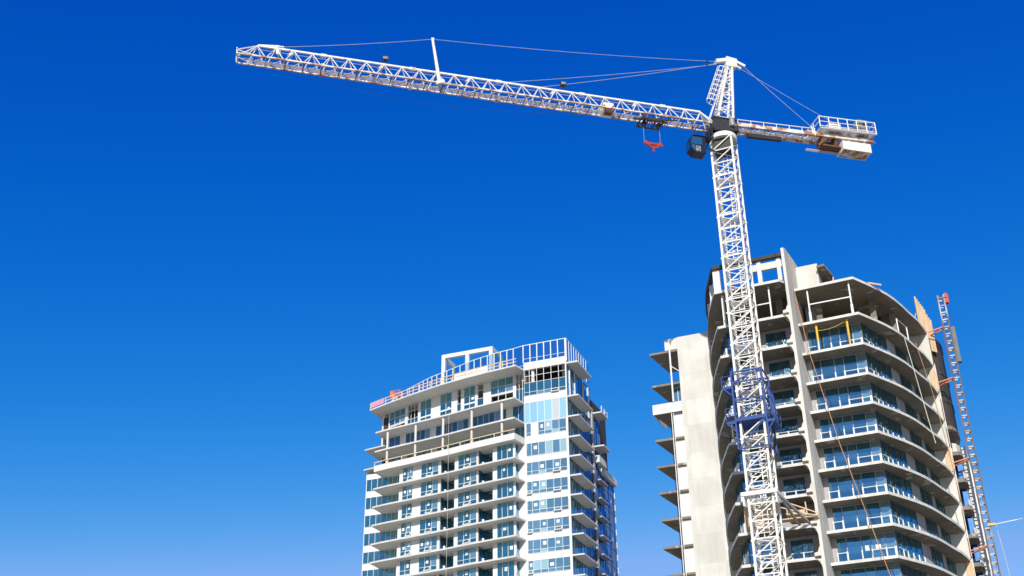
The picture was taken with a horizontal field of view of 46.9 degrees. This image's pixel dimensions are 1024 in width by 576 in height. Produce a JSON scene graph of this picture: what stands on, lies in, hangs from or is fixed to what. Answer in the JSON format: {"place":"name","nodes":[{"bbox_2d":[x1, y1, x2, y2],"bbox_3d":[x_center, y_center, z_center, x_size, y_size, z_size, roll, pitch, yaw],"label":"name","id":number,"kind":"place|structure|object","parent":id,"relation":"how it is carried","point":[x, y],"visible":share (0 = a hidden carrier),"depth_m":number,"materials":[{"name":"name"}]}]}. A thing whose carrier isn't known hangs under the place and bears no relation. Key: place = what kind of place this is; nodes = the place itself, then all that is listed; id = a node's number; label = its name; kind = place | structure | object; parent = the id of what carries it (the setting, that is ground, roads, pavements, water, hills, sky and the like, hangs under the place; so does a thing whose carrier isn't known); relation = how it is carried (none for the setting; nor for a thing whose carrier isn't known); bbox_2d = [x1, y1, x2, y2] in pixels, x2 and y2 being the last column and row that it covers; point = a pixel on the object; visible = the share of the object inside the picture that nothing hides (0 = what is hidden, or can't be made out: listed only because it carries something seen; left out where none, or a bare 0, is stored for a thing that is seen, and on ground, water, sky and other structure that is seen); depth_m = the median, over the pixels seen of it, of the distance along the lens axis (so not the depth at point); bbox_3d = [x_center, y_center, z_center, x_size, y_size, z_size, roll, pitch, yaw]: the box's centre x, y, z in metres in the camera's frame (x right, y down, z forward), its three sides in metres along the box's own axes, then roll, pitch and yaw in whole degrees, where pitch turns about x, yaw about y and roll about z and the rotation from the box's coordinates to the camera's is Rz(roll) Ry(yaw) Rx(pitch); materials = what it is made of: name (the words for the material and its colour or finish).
{"place":"outdoors","nodes":[
{"label":"outdoors","id":0,"kind":"place"},
{"bbox_2d":[0,0,1023,575],"label":"sky","id":1,"kind":"structure","parent":0,"point":[214,268],"materials":[{"name":"blue"}]},
{"label":"ground","id":2,"kind":"structure","parent":0,"visible":0},
{"bbox_2d":[362,338,618,575],"bbox_3d":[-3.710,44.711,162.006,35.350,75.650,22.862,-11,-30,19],"label":"apartment tower","id":3,"kind":"structure","parent":2,"relation":"on","point":[532,494],"depth_m":163.10,"materials":[{"name":"white concrete"}]},
{"bbox_2d":[363,551,378,563],"bbox_3d":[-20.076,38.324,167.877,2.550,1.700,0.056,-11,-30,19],"label":"window","id":4,"kind":"structure","parent":3,"relation":"in","point":[371,556],"depth_m":167.92,"materials":[{"name":"blue glass"}]},
{"bbox_2d":[364,532,379,545],"bbox_3d":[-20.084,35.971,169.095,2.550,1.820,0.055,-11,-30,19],"label":"window","id":5,"kind":"structure","parent":3,"relation":"in","point":[369,538],"depth_m":169.16,"materials":[{"name":"blue glass"}]},
{"bbox_2d":[364,514,380,527],"bbox_3d":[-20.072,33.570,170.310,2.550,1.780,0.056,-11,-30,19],"label":"window","id":6,"kind":"structure","parent":3,"relation":"in","point":[370,520],"depth_m":170.40,"materials":[{"name":"blue glass"}]},
{"bbox_2d":[365,496,381,509],"bbox_3d":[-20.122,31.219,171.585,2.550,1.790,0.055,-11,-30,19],"label":"window","id":7,"kind":"structure","parent":3,"relation":"in","point":[371,501],"depth_m":171.65,"materials":[{"name":"blue glass"}]},
{"bbox_2d":[366,478,381,491],"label":"window","id":8,"kind":"structure","parent":3,"relation":"in","point":[371,483],"depth_m":172.96,"materials":[{"name":"blue glass"}]},
{"bbox_2d":[389,407,405,425],"bbox_3d":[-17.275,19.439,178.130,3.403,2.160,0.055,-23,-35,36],"label":"window","id":9,"kind":"structure","parent":3,"relation":"in","point":[398,416],"depth_m":178.10,"materials":[{"name":"blue glass"}]},
{"bbox_2d":[399,559,410,575],"bbox_3d":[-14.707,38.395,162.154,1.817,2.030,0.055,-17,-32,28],"label":"window","id":10,"kind":"structure","parent":3,"relation":"in","point":[404,569],"depth_m":162.16,"materials":[{"name":"blue glass"}]},
{"bbox_2d":[400,541,410,555],"bbox_3d":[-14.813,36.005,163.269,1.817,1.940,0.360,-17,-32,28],"label":"window","id":11,"kind":"structure","parent":3,"relation":"in","point":[405,547],"depth_m":163.39,"materials":[{"name":"blue glass"}]},
{"bbox_2d":[406,428,429,442],"bbox_3d":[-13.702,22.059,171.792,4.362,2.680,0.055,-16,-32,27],"label":"window","id":12,"kind":"structure","parent":3,"relation":"in","point":[422,434],"depth_m":171.99,"materials":[{"name":"blue glass"}]},
{"bbox_2d":[420,398,431,420],"bbox_3d":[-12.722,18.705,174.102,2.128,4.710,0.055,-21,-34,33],"label":"window","id":13,"kind":"structure","parent":3,"relation":"in","point":[425,409],"depth_m":174.57,"materials":[{"name":"blue glass"}]},
{"bbox_2d":[418,554,436,572],"bbox_3d":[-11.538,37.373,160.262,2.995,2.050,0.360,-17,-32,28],"label":"window","id":14,"kind":"structure","parent":3,"relation":"in","point":[427,563],"depth_m":160.39,"materials":[{"name":"blue glass"}]},
{"bbox_2d":[419,536,436,552],"bbox_3d":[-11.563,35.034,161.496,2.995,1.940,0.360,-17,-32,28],"label":"window","id":15,"kind":"structure","parent":3,"relation":"in","point":[425,544],"depth_m":161.65,"materials":[{"name":"blue glass"}]},
{"bbox_2d":[419,516,437,533],"bbox_3d":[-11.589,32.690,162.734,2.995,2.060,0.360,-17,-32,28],"label":"window","id":16,"kind":"structure","parent":3,"relation":"in","point":[427,525],"depth_m":162.83,"materials":[{"name":"blue glass"}]},
{"bbox_2d":[420,479,437,495],"bbox_3d":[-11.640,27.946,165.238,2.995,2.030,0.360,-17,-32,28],"label":"window","id":17,"kind":"structure","parent":3,"relation":"in","point":[428,487],"depth_m":165.36,"materials":[{"name":"blue glass"}]},
{"bbox_2d":[420,498,437,514],"bbox_3d":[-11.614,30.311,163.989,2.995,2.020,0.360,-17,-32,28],"label":"window","id":18,"kind":"structure","parent":3,"relation":"in","point":[426,506],"depth_m":164.15,"materials":[{"name":"blue glass"}]},
{"bbox_2d":[421,460,438,477],"bbox_3d":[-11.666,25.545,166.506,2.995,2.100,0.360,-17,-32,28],"label":"window","id":19,"kind":"structure","parent":3,"relation":"in","point":[431,468],"depth_m":166.66,"materials":[{"name":"blue glass"}]},
{"bbox_2d":[370,358,515,408],"bbox_3d":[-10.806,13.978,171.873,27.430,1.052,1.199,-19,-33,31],"label":"guard rail","id":20,"kind":"object","parent":3,"relation":"on","point":[419,388],"visible":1,"depth_m":170.54,"materials":[{"name":"white metal"}]},
{"bbox_2d":[374,429,514,465],"bbox_3d":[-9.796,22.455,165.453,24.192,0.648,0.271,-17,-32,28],"label":"guard rail","id":21,"kind":"object","parent":3,"relation":"on","point":[443,446],"visible":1,"depth_m":165.50,"materials":[{"name":"white metal"}]},
{"bbox_2d":[440,392,451,415],"bbox_3d":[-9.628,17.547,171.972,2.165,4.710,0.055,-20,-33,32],"label":"window","id":22,"kind":"structure","parent":3,"relation":"in","point":[445,399],"depth_m":172.37,"materials":[{"name":"blue glass"}]},
{"bbox_2d":[436,418,468,435],"bbox_3d":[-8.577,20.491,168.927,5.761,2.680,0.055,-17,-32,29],"label":"window","id":23,"kind":"structure","parent":3,"relation":"in","point":[461,424],"depth_m":169.09,"materials":[{"name":"blue glass"}]},
{"bbox_2d":[457,547,475,565],"bbox_3d":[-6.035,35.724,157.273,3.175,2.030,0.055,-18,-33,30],"label":"window","id":24,"kind":"structure","parent":3,"relation":"in","point":[464,556],"depth_m":157.29,"materials":[{"name":"blue glass"}]},
{"bbox_2d":[457,508,476,526],"bbox_3d":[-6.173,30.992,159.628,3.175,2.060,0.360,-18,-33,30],"label":"window","id":25,"kind":"structure","parent":3,"relation":"in","point":[464,517],"depth_m":159.72,"materials":[{"name":"blue glass"}]},
{"bbox_2d":[457,528,476,545],"bbox_3d":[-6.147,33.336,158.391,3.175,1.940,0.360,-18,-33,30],"label":"window","id":26,"kind":"structure","parent":3,"relation":"in","point":[463,537],"depth_m":158.52,"materials":[{"name":"blue glass"}]},
{"bbox_2d":[458,451,476,468],"bbox_3d":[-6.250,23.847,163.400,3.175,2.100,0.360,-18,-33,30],"label":"window","id":27,"kind":"structure","parent":3,"relation":"in","point":[469,459],"depth_m":163.55,"materials":[{"name":"blue glass"}]},
{"bbox_2d":[458,470,476,487],"bbox_3d":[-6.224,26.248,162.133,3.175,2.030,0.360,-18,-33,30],"label":"window","id":28,"kind":"structure","parent":3,"relation":"in","point":[469,478],"depth_m":162.24,"materials":[{"name":"blue glass"}]},
{"bbox_2d":[458,489,476,506],"bbox_3d":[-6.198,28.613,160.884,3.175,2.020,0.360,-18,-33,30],"label":"window","id":29,"kind":"structure","parent":3,"relation":"in","point":[464,498],"depth_m":160.98,"materials":[{"name":"blue glass"}]},
{"bbox_2d":[464,385,474,408],"bbox_3d":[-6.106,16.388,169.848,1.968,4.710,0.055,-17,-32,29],"label":"window","id":30,"kind":"structure","parent":3,"relation":"in","point":[469,392],"depth_m":170.27,"materials":[{"name":"blue glass"}]},
{"bbox_2d":[473,409,505,426],"bbox_3d":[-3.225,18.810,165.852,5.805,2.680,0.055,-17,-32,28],"label":"window","id":31,"kind":"structure","parent":3,"relation":"in","point":[493,416],"depth_m":166.21,"materials":[{"name":"blue glass"}]},
{"bbox_2d":[491,376,512,394],"bbox_3d":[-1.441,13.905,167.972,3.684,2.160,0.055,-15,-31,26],"label":"window","id":32,"kind":"structure","parent":3,"relation":"in","point":[498,386],"depth_m":167.96,"materials":[{"name":"blue glass"}]},
{"bbox_2d":[497,443,512,459],"bbox_3d":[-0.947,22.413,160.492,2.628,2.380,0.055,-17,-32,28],"label":"window","id":33,"kind":"structure","parent":3,"relation":"in","point":[503,451],"depth_m":160.62,"materials":[{"name":"blue glass"}]},
{"bbox_2d":[497,462,513,478],"bbox_3d":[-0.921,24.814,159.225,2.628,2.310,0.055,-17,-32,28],"label":"window","id":34,"kind":"structure","parent":3,"relation":"in","point":[504,470],"depth_m":159.30,"materials":[{"name":"blue glass"}]},
{"bbox_2d":[497,481,513,497],"bbox_3d":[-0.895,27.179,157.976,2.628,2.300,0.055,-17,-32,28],"label":"window","id":35,"kind":"structure","parent":3,"relation":"in","point":[504,489],"depth_m":158.06,"materials":[{"name":"blue glass"}]},
{"bbox_2d":[497,500,513,517],"bbox_3d":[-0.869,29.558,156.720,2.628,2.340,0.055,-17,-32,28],"label":"window","id":36,"kind":"structure","parent":3,"relation":"in","point":[504,509],"depth_m":156.83,"materials":[{"name":"blue glass"}]},
{"bbox_2d":[497,520,513,537],"bbox_3d":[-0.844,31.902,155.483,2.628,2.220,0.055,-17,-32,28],"label":"window","id":37,"kind":"structure","parent":3,"relation":"in","point":[505,528],"depth_m":155.57,"materials":[{"name":"blue glass"}]},
{"bbox_2d":[497,540,513,557],"bbox_3d":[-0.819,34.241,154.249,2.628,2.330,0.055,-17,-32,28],"label":"window","id":38,"kind":"structure","parent":3,"relation":"in","point":[506,548],"depth_m":154.36,"materials":[{"name":"blue glass"}]},
{"bbox_2d":[497,560,514,575],"bbox_3d":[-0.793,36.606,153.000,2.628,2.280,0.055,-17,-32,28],"label":"window","id":39,"kind":"structure","parent":3,"relation":"in","point":[507,568],"depth_m":153.08,"materials":[{"name":"blue glass"}]},
{"bbox_2d":[524,377,565,396],"bbox_3d":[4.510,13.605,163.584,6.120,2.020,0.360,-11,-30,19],"label":"window","id":40,"kind":"structure","parent":3,"relation":"in","point":[555,384],"depth_m":163.71,"materials":[{"name":"blue glass"}]},
{"bbox_2d":[524,397,566,423],"bbox_3d":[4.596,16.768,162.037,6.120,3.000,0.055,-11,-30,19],"label":"window","id":41,"kind":"structure","parent":3,"relation":"in","point":[555,408],"depth_m":162.04,"materials":[{"name":"blue glass"}]},
{"bbox_2d":[526,438,566,456],"bbox_3d":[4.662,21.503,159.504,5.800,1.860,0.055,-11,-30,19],"label":"window","id":42,"kind":"structure","parent":3,"relation":"in","point":[556,445],"depth_m":159.53,"materials":[{"name":"blue glass"}]},
{"bbox_2d":[526,476,567,494],"bbox_3d":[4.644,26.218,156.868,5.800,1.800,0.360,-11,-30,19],"label":"window","id":43,"kind":"structure","parent":3,"relation":"in","point":[561,483],"depth_m":156.98,"materials":[{"name":"blue glass"}]},
{"bbox_2d":[527,457,567,475],"bbox_3d":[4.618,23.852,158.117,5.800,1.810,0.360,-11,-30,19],"label":"window","id":44,"kind":"structure","parent":3,"relation":"in","point":[559,464],"depth_m":158.25,"materials":[{"name":"blue glass"}]},
{"bbox_2d":[527,496,568,514],"bbox_3d":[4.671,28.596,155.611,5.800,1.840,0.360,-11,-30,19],"label":"window","id":45,"kind":"structure","parent":3,"relation":"in","point":[550,504],"depth_m":155.76,"materials":[{"name":"blue glass"}]},
{"bbox_2d":[527,516,569,533],"bbox_3d":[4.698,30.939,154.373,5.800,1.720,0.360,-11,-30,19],"label":"window","id":46,"kind":"structure","parent":3,"relation":"in","point":[558,523],"depth_m":154.51,"materials":[{"name":"blue glass"}]},
{"bbox_2d":[528,535,569,553],"bbox_3d":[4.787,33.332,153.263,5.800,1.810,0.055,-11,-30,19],"label":"window","id":47,"kind":"structure","parent":3,"relation":"in","point":[562,542],"depth_m":153.27,"materials":[{"name":"blue glass"}]},
{"bbox_2d":[528,556,570,573],"bbox_3d":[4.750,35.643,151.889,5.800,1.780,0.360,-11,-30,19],"label":"window","id":48,"kind":"structure","parent":3,"relation":"in","point":[559,563],"depth_m":152.00,"materials":[{"name":"blue glass"}]},
{"bbox_2d":[538,418,565,434],"bbox_3d":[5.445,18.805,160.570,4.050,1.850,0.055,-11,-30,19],"label":"window","id":49,"kind":"structure","parent":3,"relation":"in","point":[556,425],"depth_m":160.58,"materials":[{"name":"blue glass"}]},
{"bbox_2d":[568,418,582,436],"bbox_3d":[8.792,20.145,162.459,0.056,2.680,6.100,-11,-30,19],"label":"side window","id":50,"kind":"structure","parent":3,"relation":"in","point":[573,429],"depth_m":161.82,"materials":[{"name":"blue glass"}]},
{"bbox_2d":[570,477,585,495],"bbox_3d":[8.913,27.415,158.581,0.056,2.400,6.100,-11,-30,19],"label":"side window","id":51,"kind":"structure","parent":3,"relation":"in","point":[575,487],"depth_m":158.02,"materials":[{"name":"blue glass"}]},
{"bbox_2d":[571,497,585,514],"bbox_3d":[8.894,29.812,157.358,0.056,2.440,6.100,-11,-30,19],"label":"side window","id":52,"kind":"structure","parent":3,"relation":"in","point":[576,507],"depth_m":156.75,"materials":[{"name":"blue glass"}]},
{"bbox_2d":[566,364,590,419],"bbox_3d":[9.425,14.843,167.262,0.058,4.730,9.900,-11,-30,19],"label":"side window","id":53,"kind":"structure","parent":3,"relation":"in","point":[578,383],"depth_m":167.27,"materials":[{"name":"blue glass"}]},
{"bbox_2d":[572,517,586,533],"bbox_3d":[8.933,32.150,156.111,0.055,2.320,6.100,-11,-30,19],"label":"side window","id":54,"kind":"structure","parent":3,"relation":"in","point":[577,527],"depth_m":155.53,"materials":[{"name":"blue glass"}]},
{"bbox_2d":[572,536,587,554],"bbox_3d":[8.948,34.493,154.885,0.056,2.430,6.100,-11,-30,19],"label":"side window","id":55,"kind":"structure","parent":3,"relation":"in","point":[578,547],"depth_m":154.43,"materials":[{"name":"blue glass"}]},
{"bbox_2d":[573,557,588,575],"bbox_3d":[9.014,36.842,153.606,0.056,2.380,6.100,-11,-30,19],"label":"side window","id":56,"kind":"structure","parent":3,"relation":"in","point":[578,567],"depth_m":153.23,"materials":[{"name":"blue glass"}]},
{"bbox_2d":[593,417,599,444],"bbox_3d":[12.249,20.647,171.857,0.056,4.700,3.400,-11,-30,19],"label":"rear window","id":57,"kind":"structure","parent":3,"relation":"in","point":[596,423],"depth_m":172.01,"materials":[{"name":"blue glass"}]},
{"bbox_2d":[595,463,613,496],"bbox_3d":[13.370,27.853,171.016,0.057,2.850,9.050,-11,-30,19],"label":"rear window","id":58,"kind":"structure","parent":3,"relation":"in","point":[610,489],"depth_m":171.07,"materials":[{"name":"blue glass"}]},
{"bbox_2d":[596,482,614,514],"bbox_3d":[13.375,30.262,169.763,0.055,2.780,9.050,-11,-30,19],"label":"rear window","id":59,"kind":"structure","parent":3,"relation":"in","point":[601,492],"depth_m":170.61,"materials":[{"name":"blue glass"}]},
{"bbox_2d":[597,501,615,532],"bbox_3d":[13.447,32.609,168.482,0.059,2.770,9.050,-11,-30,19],"label":"rear window","id":60,"kind":"structure","parent":3,"relation":"in","point":[601,510],"depth_m":169.32,"materials":[{"name":"blue glass"}]},
{"bbox_2d":[598,520,616,552],"bbox_3d":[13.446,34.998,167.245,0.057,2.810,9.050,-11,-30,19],"label":"rear window","id":61,"kind":"structure","parent":3,"relation":"in","point":[604,530],"depth_m":168.04,"materials":[{"name":"blue glass"}]},
{"bbox_2d":[599,539,617,569],"bbox_3d":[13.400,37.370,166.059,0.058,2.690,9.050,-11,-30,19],"label":"rear window","id":62,"kind":"structure","parent":3,"relation":"in","point":[604,548],"depth_m":166.78,"materials":[{"name":"blue glass"}]},
{"bbox_2d":[599,557,617,575],"bbox_3d":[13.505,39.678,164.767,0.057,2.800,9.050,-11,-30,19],"label":"rear window","id":63,"kind":"structure","parent":3,"relation":"in","point":[606,568],"depth_m":164.63,"materials":[{"name":"blue glass"}]},
{"bbox_2d":[236,37,876,575],"bbox_3d":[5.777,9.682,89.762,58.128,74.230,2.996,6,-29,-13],"label":"tower crane","id":64,"kind":"object","parent":2,"relation":"on","point":[720,139],"visible":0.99,"depth_m":101.59,"materials":[{"name":"white metal"}]},
{"bbox_2d":[720,366,781,458],"bbox_3d":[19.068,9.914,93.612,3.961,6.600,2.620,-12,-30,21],"label":"climbing frame","id":65,"kind":"object","parent":64,"relation":"attached to","point":[748,422],"visible":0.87,"depth_m":92.90,"materials":[{"name":"blue paint"}]},
{"bbox_2d":[741,488,810,525],"bbox_3d":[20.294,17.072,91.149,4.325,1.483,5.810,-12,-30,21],"label":"mast collar","id":66,"kind":"object","parent":64,"relation":"attached to","point":[780,498],"visible":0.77,"depth_m":89.85,"materials":[{"name":"white metal"}]},
{"bbox_2d":[781,502,819,524],"bbox_3d":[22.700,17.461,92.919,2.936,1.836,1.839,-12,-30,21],"label":"timber walkway","id":67,"kind":"structure","parent":66,"relation":"on","point":[805,513],"depth_m":92.49,"materials":[{"name":"brown wood"}]},
{"bbox_2d":[649,248,992,575],"bbox_3d":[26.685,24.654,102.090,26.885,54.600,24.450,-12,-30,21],"label":"concrete tower","id":68,"kind":"structure","parent":2,"relation":"on","point":[922,523],"depth_m":101.48,"materials":[{"name":"beige concrete"}]},
{"bbox_2d":[739,447,763,470],"bbox_3d":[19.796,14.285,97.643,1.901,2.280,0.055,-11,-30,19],"label":"window","id":69,"kind":"structure","parent":68,"relation":"in","point":[751,450],"depth_m":97.76,"materials":[{"name":"blue glass"}]},
{"bbox_2d":[742,477,766,499],"bbox_3d":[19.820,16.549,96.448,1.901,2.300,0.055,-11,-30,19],"label":"window","id":70,"kind":"structure","parent":68,"relation":"in","point":[760,478],"depth_m":96.71,"materials":[{"name":"blue glass"}]},
{"bbox_2d":[744,504,777,531],"bbox_3d":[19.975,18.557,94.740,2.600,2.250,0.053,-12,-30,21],"label":"plywood sheet","id":71,"kind":"object","parent":68,"relation":"on","point":[747,521],"visible":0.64,"depth_m":94.80,"materials":[{"name":"beige wood"}]},
{"bbox_2d":[748,539,773,563],"bbox_3d":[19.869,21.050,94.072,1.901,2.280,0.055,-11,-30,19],"label":"window","id":72,"kind":"structure","parent":68,"relation":"in","point":[767,548],"depth_m":94.13,"materials":[{"name":"blue glass"}]},
{"bbox_2d":[765,331,786,346],"bbox_3d":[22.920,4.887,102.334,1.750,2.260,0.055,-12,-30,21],"label":"window","id":73,"kind":"structure","parent":68,"relation":"in","point":[777,338],"depth_m":102.57,"materials":[{"name":"blue glass"}]},
{"bbox_2d":[769,360,790,376],"bbox_3d":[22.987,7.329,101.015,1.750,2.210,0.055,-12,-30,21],"label":"window","id":74,"kind":"structure","parent":68,"relation":"in","point":[783,367],"depth_m":101.25,"materials":[{"name":"blue glass"}]},
{"bbox_2d":[773,390,794,405],"bbox_3d":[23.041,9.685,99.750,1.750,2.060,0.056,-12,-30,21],"label":"window","id":75,"kind":"structure","parent":68,"relation":"in","point":[784,396],"depth_m":99.98,"materials":[{"name":"blue glass"}]},
{"bbox_2d":[777,418,797,434],"bbox_3d":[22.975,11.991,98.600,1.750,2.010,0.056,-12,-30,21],"label":"window","id":76,"kind":"structure","parent":68,"relation":"in","point":[787,425],"depth_m":98.74,"materials":[{"name":"blue glass"}]},
{"bbox_2d":[779,447,801,464],"bbox_3d":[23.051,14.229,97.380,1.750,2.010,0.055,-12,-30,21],"label":"window","id":77,"kind":"structure","parent":68,"relation":"in","point":[795,453],"depth_m":97.59,"materials":[{"name":"blue glass"}]},
{"bbox_2d":[783,477,805,495],"bbox_3d":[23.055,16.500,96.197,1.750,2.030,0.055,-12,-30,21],"label":"window","id":78,"kind":"structure","parent":68,"relation":"in","point":[793,484],"depth_m":96.36,"materials":[{"name":"blue glass"}]},
{"bbox_2d":[790,539,814,558],"bbox_3d":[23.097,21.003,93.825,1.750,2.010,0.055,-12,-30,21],"label":"window","id":79,"kind":"structure","parent":68,"relation":"in","point":[805,545],"depth_m":93.97,"materials":[{"name":"blue glass"}]},
{"bbox_2d":[807,323,861,351],"bbox_3d":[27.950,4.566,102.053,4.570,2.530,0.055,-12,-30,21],"label":"window","id":80,"kind":"structure","parent":68,"relation":"in","point":[834,335],"depth_m":102.25,"materials":[{"name":"blue glass"}]},
{"bbox_2d":[811,352,866,380],"bbox_3d":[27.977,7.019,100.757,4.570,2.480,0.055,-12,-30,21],"label":"window","id":81,"kind":"structure","parent":68,"relation":"in","point":[827,367],"depth_m":100.93,"materials":[{"name":"blue glass"}]},
{"bbox_2d":[788,255,890,575],"bbox_3d":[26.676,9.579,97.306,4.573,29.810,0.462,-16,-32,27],"label":"hanging rope","id":82,"kind":"object","parent":68,"relation":"hanging from","point":[833,424],"visible":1,"depth_m":96.26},
{"bbox_2d":[815,382,871,409],"bbox_3d":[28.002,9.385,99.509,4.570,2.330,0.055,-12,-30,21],"label":"window","id":83,"kind":"structure","parent":68,"relation":"in","point":[832,396],"depth_m":99.68,"materials":[{"name":"blue glass"}]},
{"bbox_2d":[819,411,876,438],"bbox_3d":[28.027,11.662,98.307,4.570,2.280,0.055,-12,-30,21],"label":"window","id":84,"kind":"structure","parent":68,"relation":"in","point":[847,422],"depth_m":98.45,"materials":[{"name":"blue glass"}]},
{"bbox_2d":[823,440,880,467],"bbox_3d":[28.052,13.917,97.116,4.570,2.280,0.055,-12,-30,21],"label":"window","id":85,"kind":"structure","parent":68,"relation":"in","point":[851,451],"depth_m":97.28,"materials":[{"name":"blue glass"}]},
{"bbox_2d":[827,470,885,498],"bbox_3d":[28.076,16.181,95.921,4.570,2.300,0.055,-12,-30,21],"label":"window","id":86,"kind":"structure","parent":68,"relation":"in","point":[844,483],"depth_m":96.05,"materials":[{"name":"blue glass"}]},
{"bbox_2d":[832,500,890,529],"bbox_3d":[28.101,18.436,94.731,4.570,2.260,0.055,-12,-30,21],"label":"window","id":87,"kind":"structure","parent":68,"relation":"in","point":[850,513],"depth_m":94.86,"materials":[{"name":"blue glass"}]},
{"bbox_2d":[836,531,896,561],"bbox_3d":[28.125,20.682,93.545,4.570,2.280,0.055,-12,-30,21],"label":"window","id":88,"kind":"structure","parent":68,"relation":"in","point":[853,545],"depth_m":93.67,"materials":[{"name":"blue glass"}]},
{"bbox_2d":[865,352,876,374],"bbox_3d":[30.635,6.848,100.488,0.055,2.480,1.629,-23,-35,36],"label":"window","id":89,"kind":"structure","parent":68,"relation":"in","point":[870,360],"depth_m":100.71,"materials":[{"name":"blue glass"}]},
{"bbox_2d":[840,563,901,575],"bbox_3d":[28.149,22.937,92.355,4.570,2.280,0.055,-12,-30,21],"label":"window","id":90,"kind":"structure","parent":68,"relation":"in","point":[894,569],"depth_m":92.60,"materials":[{"name":"blue glass"}]},
{"bbox_2d":[870,329,887,351],"bbox_3d":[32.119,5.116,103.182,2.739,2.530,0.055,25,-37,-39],"label":"window","id":91,"kind":"structure","parent":68,"relation":"in","point":[879,341],"depth_m":103.48,"materials":[{"name":"blue glass"}]},
{"bbox_2d":[875,359,892,380],"bbox_3d":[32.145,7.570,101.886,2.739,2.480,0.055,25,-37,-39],"label":"window","id":92,"kind":"structure","parent":68,"relation":"in","point":[884,370],"depth_m":102.17,"materials":[{"name":"blue glass"}]},
{"bbox_2d":[879,440,891,462],"bbox_3d":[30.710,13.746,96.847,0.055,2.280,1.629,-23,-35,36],"label":"window","id":93,"kind":"structure","parent":68,"relation":"in","point":[885,450],"depth_m":97.01,"materials":[{"name":"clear glass"}]},
{"bbox_2d":[880,388,897,409],"bbox_3d":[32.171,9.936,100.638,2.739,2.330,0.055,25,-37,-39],"label":"window","id":94,"kind":"structure","parent":68,"relation":"in","point":[888,398],"depth_m":100.90,"materials":[{"name":"blue glass"}]},
{"bbox_2d":[884,470,896,493],"bbox_3d":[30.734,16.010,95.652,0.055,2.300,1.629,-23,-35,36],"label":"window","id":95,"kind":"structure","parent":68,"relation":"in","point":[890,480],"depth_m":95.82,"materials":[{"name":"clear glass"}]},
{"bbox_2d":[884,416,902,438],"bbox_3d":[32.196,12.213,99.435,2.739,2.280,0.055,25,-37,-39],"label":"window","id":96,"kind":"structure","parent":68,"relation":"in","point":[892,426],"depth_m":99.71,"materials":[{"name":"blue glass"}]},
{"bbox_2d":[889,500,901,524],"bbox_3d":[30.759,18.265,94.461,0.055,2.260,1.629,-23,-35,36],"label":"window","id":97,"kind":"structure","parent":68,"relation":"in","point":[895,510],"depth_m":94.61,"materials":[{"name":"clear glass"}]},
{"bbox_2d":[889,445,907,467],"bbox_3d":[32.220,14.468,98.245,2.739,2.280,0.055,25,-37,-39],"label":"window","id":98,"kind":"structure","parent":68,"relation":"in","point":[897,455],"depth_m":98.48,"materials":[{"name":"blue glass"}]},
{"bbox_2d":[894,531,907,556],"bbox_3d":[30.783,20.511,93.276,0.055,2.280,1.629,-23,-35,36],"label":"window","id":99,"kind":"structure","parent":68,"relation":"in","point":[900,539],"depth_m":93.42,"materials":[{"name":"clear glass"}]},
{"bbox_2d":[894,475,912,498],"bbox_3d":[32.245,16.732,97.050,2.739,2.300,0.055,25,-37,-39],"label":"window","id":100,"kind":"structure","parent":68,"relation":"in","point":[902,485],"depth_m":97.28,"materials":[{"name":"blue glass"}]},
{"bbox_2d":[899,505,918,529],"bbox_3d":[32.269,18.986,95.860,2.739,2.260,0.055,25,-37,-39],"label":"window","id":101,"kind":"structure","parent":68,"relation":"in","point":[908,515],"depth_m":96.08,"materials":[{"name":"blue glass"}]},
{"bbox_2d":[904,536,923,560],"bbox_3d":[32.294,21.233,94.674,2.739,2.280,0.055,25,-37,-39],"label":"window","id":102,"kind":"structure","parent":68,"relation":"in","point":[914,546],"depth_m":94.86,"materials":[{"name":"blue glass"}]},
{"bbox_2d":[914,296,936,352],"bbox_3d":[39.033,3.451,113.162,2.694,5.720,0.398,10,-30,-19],"label":"plywood hoarding","id":103,"kind":"object","parent":68,"relation":"on","point":[924,320],"visible":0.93,"depth_m":113.29,"materials":[{"name":"beige wood"}]},
{"bbox_2d":[925,517,938,536],"bbox_3d":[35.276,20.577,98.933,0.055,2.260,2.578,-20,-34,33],"label":"window","id":104,"kind":"structure","parent":68,"relation":"in","point":[931,526],"depth_m":99.15,"materials":[{"name":"blue glass"}]},
{"bbox_2d":[930,547,944,568],"bbox_3d":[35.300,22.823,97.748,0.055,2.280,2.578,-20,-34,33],"label":"window","id":105,"kind":"structure","parent":68,"relation":"in","point":[937,558],"depth_m":97.95,"materials":[{"name":"blue glass"}]},
{"bbox_2d":[928,293,1022,575],"bbox_3d":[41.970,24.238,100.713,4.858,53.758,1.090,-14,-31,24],"label":"hoist mast","id":106,"kind":"object","parent":2,"relation":"on","point":[953,336],"visible":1,"depth_m":107.30,"materials":[{"name":"grey metal"}]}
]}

